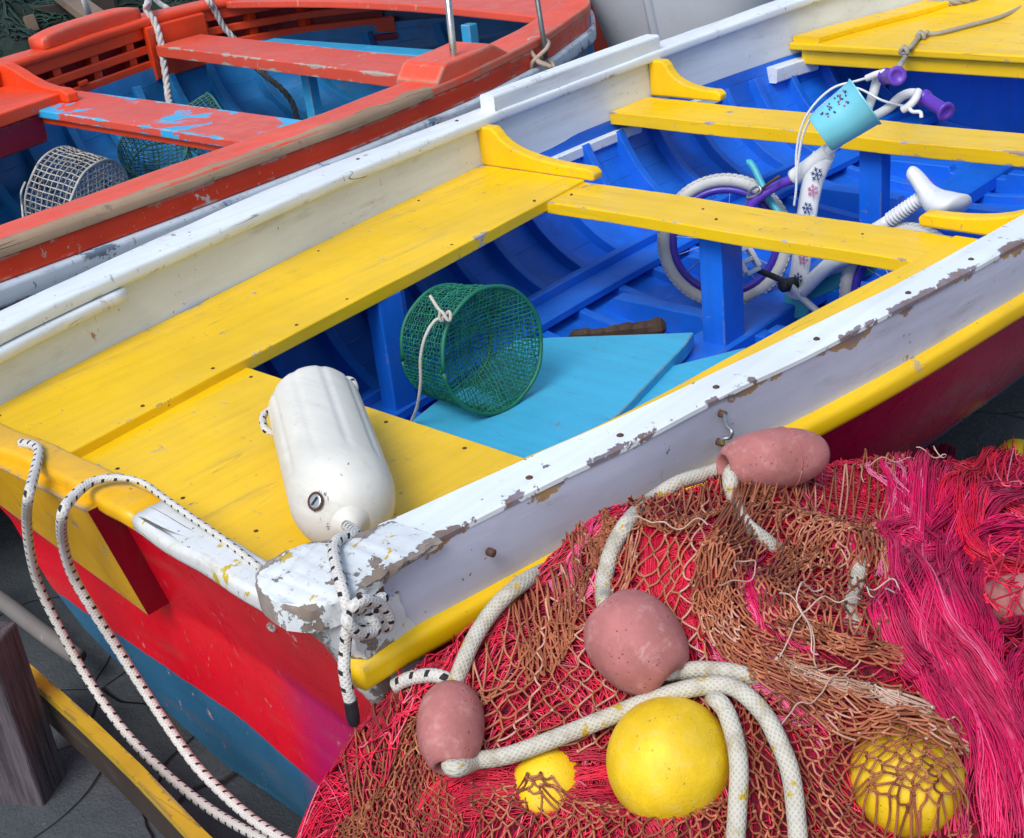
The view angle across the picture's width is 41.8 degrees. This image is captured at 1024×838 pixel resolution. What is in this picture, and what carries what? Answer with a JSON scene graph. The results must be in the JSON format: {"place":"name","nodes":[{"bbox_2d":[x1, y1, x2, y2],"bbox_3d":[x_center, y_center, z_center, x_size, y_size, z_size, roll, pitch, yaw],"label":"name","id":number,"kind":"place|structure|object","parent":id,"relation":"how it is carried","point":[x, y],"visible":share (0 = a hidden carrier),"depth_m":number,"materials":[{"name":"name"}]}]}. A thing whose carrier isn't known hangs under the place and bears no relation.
{"place":"outdoors","nodes":[
{"label":"outdoors","id":0,"kind":"place"},
{"bbox_2d":[54,0,102,17],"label":"timber beam","id":1,"kind":"structure","parent":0,"point":[74,8],"depth_m":7.85,"materials":[{"name":"wood"}]},
{"bbox_2d":[81,0,91,14],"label":"white rod","id":2,"kind":"object","parent":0,"point":[86,7],"visible":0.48,"depth_m":6.58,"materials":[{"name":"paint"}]},
{"bbox_2d":[0,376,1023,837],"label":"ground","id":3,"kind":"structure","parent":0,"point":[88,798],"depth_m":2.95,"materials":[{"name":"stone"}]},
{"bbox_2d":[0,0,56,6],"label":"green net","id":4,"kind":"object","parent":3,"relation":"on","point":[36,2],"visible":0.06,"depth_m":9.65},
{"bbox_2d":[23,14,39,30],"bbox_3d":[-3.302,-2.595,9.136,0.079,0.530,1.862,-16,28,-18],"label":"timber post","id":5,"kind":"object","parent":3,"relation":"on","point":[30,21],"visible":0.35,"depth_m":8.27,"materials":[{"name":"brown wood"}]},
{"bbox_2d":[0,621,65,805],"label":"mooring post","id":6,"kind":"object","parent":3,"relation":"on","point":[32,772],"visible":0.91,"depth_m":2.75,"materials":[{"name":"wood"}]},
{"bbox_2d":[0,0,72,57],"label":"green net","id":7,"kind":"object","parent":3,"relation":"on","point":[16,33],"visible":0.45,"depth_m":8.34,"materials":[{"name":"green fabric"}]},
{"bbox_2d":[31,0,116,18],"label":"timber beam","id":8,"kind":"structure","parent":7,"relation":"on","point":[101,4],"depth_m":8.73,"materials":[{"name":"brown wood"}]},
{"bbox_2d":[0,589,85,665],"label":"pole","id":9,"kind":"object","parent":3,"relation":"on","point":[28,621],"visible":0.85,"depth_m":3.16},
{"bbox_2d":[29,663,211,837],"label":"plank","id":10,"kind":"object","parent":3,"relation":"on","point":[135,783],"visible":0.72,"depth_m":2.63,"materials":[{"name":"yellow paint"}]},
{"bbox_2d":[116,0,198,12],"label":"green net","id":11,"kind":"object","parent":3,"relation":"on","point":[137,3],"visible":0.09,"depth_m":9.43,"materials":[{"name":"green fabric"}]},
{"bbox_2d":[0,0,595,310],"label":"fishing boat","id":12,"kind":"object","parent":3,"relation":"on","point":[354,77],"visible":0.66,"depth_m":5.29,"materials":[{"name":"red paint"}]},
{"bbox_2d":[20,145,128,216],"bbox_3d":[-1.745,-0.841,5.272,0.304,0.429,0.511,6,29,24],"label":"fish trap","id":13,"kind":"object","parent":12,"relation":"in","point":[83,155],"visible":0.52,"depth_m":5.20,"materials":[{"name":"metal"}]},
{"bbox_2d":[117,136,193,179],"bbox_3d":[-1.541,-1.128,5.822,0.301,0.338,0.347,-9,26,-5],"label":"fish trap","id":14,"kind":"object","parent":12,"relation":"in","point":[125,164],"visible":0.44,"depth_m":5.78,"materials":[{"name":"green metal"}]},
{"bbox_2d":[143,0,172,102],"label":"twisted rope","id":15,"kind":"object","parent":12,"relation":"hanging from","point":[147,11],"visible":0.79,"depth_m":6.30,"materials":[{"name":"white fabric"}]},
{"bbox_2d":[153,0,169,7],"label":"grey rope","id":16,"kind":"object","parent":15,"relation":"attached to","point":[161,4],"visible":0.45,"depth_m":7.50,"materials":[{"name":"grey fabric"}]},
{"bbox_2d":[188,92,222,155],"bbox_3d":[-1.409,-1.327,6.188,0.306,0.352,0.300,-17,28,-20],"label":"fish trap","id":17,"kind":"object","parent":12,"relation":"in","point":[207,96],"visible":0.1,"depth_m":6.09,"materials":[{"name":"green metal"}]},
{"bbox_2d":[205,0,236,37],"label":"twisted rope","id":18,"kind":"object","parent":12,"relation":"hanging from","point":[227,31],"visible":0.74,"depth_m":6.57,"materials":[{"name":"white fabric"}]},
{"bbox_2d":[254,69,299,119],"bbox_3d":[-1.160,-1.559,6.507,0.369,0.366,0.083,17,35,39],"label":"twisted rope","id":19,"kind":"object","parent":12,"relation":"in","point":[279,87],"visible":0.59,"depth_m":6.42,"materials":[{"name":"black fabric"}]},
{"bbox_2d":[445,0,456,55],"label":"thole pin","id":20,"kind":"object","parent":12,"relation":"on","point":[450,27],"visible":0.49,"depth_m":4.40,"materials":[{"name":"metal"}]},
{"bbox_2d":[535,0,547,58],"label":"thole pin","id":21,"kind":"object","parent":12,"relation":"on","point":[541,24],"visible":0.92,"depth_m":4.81,"materials":[{"name":"grey metal"}]},
{"bbox_2d":[527,36,555,68],"bbox_3d":[0.106,-1.322,4.848,0.098,0.120,0.124,-4,26,6],"label":"rope","id":22,"kind":"object","parent":21,"relation":"attached to","point":[550,64],"visible":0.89,"depth_m":4.81,"materials":[{"name":"white fabric"}]},
{"bbox_2d":[0,0,1023,817],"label":"fishing boat","id":23,"kind":"object","parent":3,"relation":"on","point":[166,364],"visible":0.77,"depth_m":3.09,"materials":[{"name":"paint"}]},
{"bbox_2d":[17,438,268,837],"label":"mooring rope","id":24,"kind":"object","parent":23,"relation":"hanging from","point":[148,757],"visible":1,"depth_m":2.60,"materials":[{"name":"white fabric"}]},
{"bbox_2d":[55,474,290,837],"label":"mooring rope","id":25,"kind":"object","parent":23,"relation":"hanging from","point":[198,768],"visible":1,"depth_m":2.44,"materials":[{"name":"white fabric"}]},
{"bbox_2d":[259,365,395,541],"bbox_3d":[-0.339,0.058,2.389,0.202,0.178,0.591,-12,27,-10],"label":"boat fender","id":26,"kind":"object","parent":23,"relation":"on","point":[335,471],"visible":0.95,"depth_m":2.22,"materials":[{"name":"plastic"}]},
{"bbox_2d":[328,520,395,727],"bbox_3d":[-0.210,0.258,1.942,0.085,0.201,0.338,-8,26,-2],"label":"fender cord","id":27,"kind":"object","parent":23,"relation":"attached to","point":[366,616],"visible":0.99,"depth_m":1.81,"materials":[{"name":"white fabric"}]},
{"bbox_2d":[413,333,693,457],"bbox_3d":[0.077,-0.051,3.431,0.491,0.042,0.905,8,30,28],"label":"floor board","id":28,"kind":"object","parent":23,"relation":"on","point":[582,384],"visible":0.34,"depth_m":3.41,"materials":[{"name":"blue wood"}]},
{"bbox_2d":[400,283,542,421],"bbox_3d":[-0.123,-0.186,3.335,0.244,0.349,0.370,17,35,39],"label":"fish trap","id":29,"kind":"object","parent":28,"relation":"on","point":[476,291],"visible":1,"depth_m":3.33,"materials":[{"name":"green plastic"}]},
{"bbox_2d":[568,317,666,336],"bbox_3d":[0.296,-0.242,3.759,0.281,0.060,0.050,-8,26,-2],"label":"driftwood","id":30,"kind":"object","parent":23,"relation":"in","point":[656,325],"visible":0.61,"depth_m":3.74,"materials":[{"name":"brown wood"}]},
{"bbox_2d":[633,348,745,408],"bbox_3d":[0.355,-0.043,3.377,0.232,0.022,0.726,11,32,32],"label":"floor board","id":31,"kind":"object","parent":23,"relation":"on","point":[674,376],"visible":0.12,"depth_m":3.48,"materials":[{"name":"blue wood"}]},
{"bbox_2d":[657,66,971,318],"bbox_3d":[0.838,-0.590,3.704,0.987,0.807,0.260,17,35,39],"label":"bicycle","id":32,"kind":"object","parent":23,"relation":"in","point":[842,115],"visible":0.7,"depth_m":3.69,"materials":[{"name":"white metal"}]},
{"bbox_2d":[929,0,977,5],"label":"coiled rope","id":33,"kind":"object","parent":23,"relation":"on","point":[955,2],"visible":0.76,"depth_m":5.47,"materials":[{"name":"beige fabric"}]},
{"bbox_2d":[896,5,1021,66],"bbox_3d":[1.468,-1.354,4.628,0.370,0.350,2.550,8,30,28],"label":"painter line","id":34,"kind":"object","parent":23,"relation":"on","point":[919,35],"visible":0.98,"depth_m":5.07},
{"bbox_2d":[590,0,608,52],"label":"fishing boat","id":35,"kind":"object","parent":3,"relation":"on","point":[599,43],"depth_m":7.35,"materials":[{"name":"red wood"}]},
{"bbox_2d":[295,435,1023,837],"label":"fishing net","id":36,"kind":"object","parent":3,"relation":"on","point":[953,535],"visible":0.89,"depth_m":1.84,"materials":[{"name":"red fabric"}]},
{"bbox_2d":[390,668,449,692],"bbox_3d":[-0.118,0.377,1.898,0.112,0.056,0.038,-5,26,4],"label":"rope","id":37,"kind":"object","parent":36,"relation":"on","point":[403,681],"visible":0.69,"depth_m":1.89,"materials":[{"name":"white fabric"}]},
{"bbox_2d":[416,680,484,775],"bbox_3d":[-0.084,0.419,1.825,0.093,0.102,0.129,-5,26,4],"label":"net float","id":38,"kind":"object","parent":36,"relation":"on","point":[450,723],"visible":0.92,"depth_m":1.79,"materials":[{"name":"pink plastic"}]},
{"bbox_2d":[514,747,580,818],"bbox_3d":[0.054,0.497,1.823,0.110,0.110,0.110,17,35,39],"label":"yellow float","id":39,"kind":"object","parent":36,"relation":"on","point":[557,764],"visible":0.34,"depth_m":1.78,"materials":[{"name":"yellow plastic"}]},
{"bbox_2d":[441,676,807,837],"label":"float line","id":40,"kind":"object","parent":36,"relation":"on","point":[753,702],"visible":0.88,"depth_m":1.75,"materials":[{"name":"white fabric"}]},
{"bbox_2d":[336,446,974,837],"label":"fishing net","id":41,"kind":"object","parent":36,"relation":"on","point":[896,702],"visible":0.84,"depth_m":1.80,"materials":[{"name":"brown fabric"}]},
{"bbox_2d":[447,562,546,682],"bbox_3d":[-0.003,0.296,1.946,0.053,0.141,0.378,12,32,33],"label":"float line","id":42,"kind":"object","parent":41,"relation":"on","point":[502,599],"visible":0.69,"depth_m":1.90,"materials":[{"name":"white fabric"}]},
{"bbox_2d":[583,589,688,695],"bbox_3d":[0.168,0.301,1.806,0.147,0.136,0.129,17,35,39],"label":"net float","id":43,"kind":"object","parent":41,"relation":"on","point":[635,642],"visible":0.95,"depth_m":1.76,"materials":[{"name":"pink plastic"}]},
{"bbox_2d":[595,463,717,606],"bbox_3d":[0.211,0.162,1.974,0.117,0.107,0.446,7,30,26],"label":"float line","id":44,"kind":"object","parent":41,"relation":"on","point":[614,544],"visible":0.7,"depth_m":1.90,"materials":[{"name":"white fabric"}]},
{"bbox_2d":[665,661,764,685],"bbox_3d":[0.254,0.335,1.778,0.204,0.077,0.054,1,27,16],"label":"float line","id":45,"kind":"object","parent":41,"relation":"on","point":[692,669],"visible":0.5,"depth_m":1.76,"materials":[{"name":"white fabric"}]},
{"bbox_2d":[722,464,786,556],"bbox_3d":[0.366,0.156,2.040,0.105,0.134,0.203,-12,27,-10],"label":"float line","id":46,"kind":"object","parent":41,"relation":"on","point":[729,479],"visible":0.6,"depth_m":1.95,"materials":[{"name":"white fabric"}]},
{"bbox_2d":[606,696,728,822],"bbox_3d":[0.205,0.445,1.744,0.165,0.165,0.175,17,35,39],"label":"yellow float","id":47,"kind":"object","parent":36,"relation":"on","point":[666,757],"visible":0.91,"depth_m":1.68,"materials":[{"name":"yellow plastic"}]},
{"bbox_2d":[703,691,748,837],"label":"float line","id":48,"kind":"object","parent":36,"relation":"on","point":[719,703],"visible":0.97,"depth_m":1.67,"materials":[{"name":"white fabric"}]},
{"bbox_2d":[716,426,829,488],"bbox_3d":[0.411,0.064,2.108,0.184,0.104,0.099,-15,27,-16],"label":"net float","id":49,"kind":"object","parent":36,"relation":"on","point":[782,456],"visible":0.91,"depth_m":2.07,"materials":[{"name":"pink plastic"}]},
{"bbox_2d":[841,531,870,634],"bbox_3d":[0.524,0.219,1.981,0.045,0.142,0.478,2,28,18],"label":"float line","id":50,"kind":"object","parent":36,"relation":"on","point":[858,570],"visible":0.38,"depth_m":1.88,"materials":[{"name":"white fabric"}]},
{"bbox_2d":[849,721,964,837],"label":"yellow float","id":51,"kind":"object","parent":36,"relation":"on","point":[928,810],"visible":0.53,"depth_m":1.64,"materials":[{"name":"yellow plastic"}]},
{"bbox_2d":[983,573,1023,628],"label":"net float","id":52,"kind":"object","parent":36,"relation":"on","point":[999,589],"visible":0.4,"depth_m":1.92,"materials":[{"name":"pink plastic"}]},
{"bbox_2d":[996,438,1023,455],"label":"yellow float","id":53,"kind":"object","parent":36,"relation":"on","point":[1019,443],"visible":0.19,"depth_m":3.63,"materials":[{"name":"yellow plastic"}]},
{"bbox_2d":[591,0,774,46],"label":"dinghy","id":54,"kind":"object","parent":3,"relation":"on","point":[620,21],"visible":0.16,"depth_m":5.88,"materials":[{"name":"white wood"}]}
]}

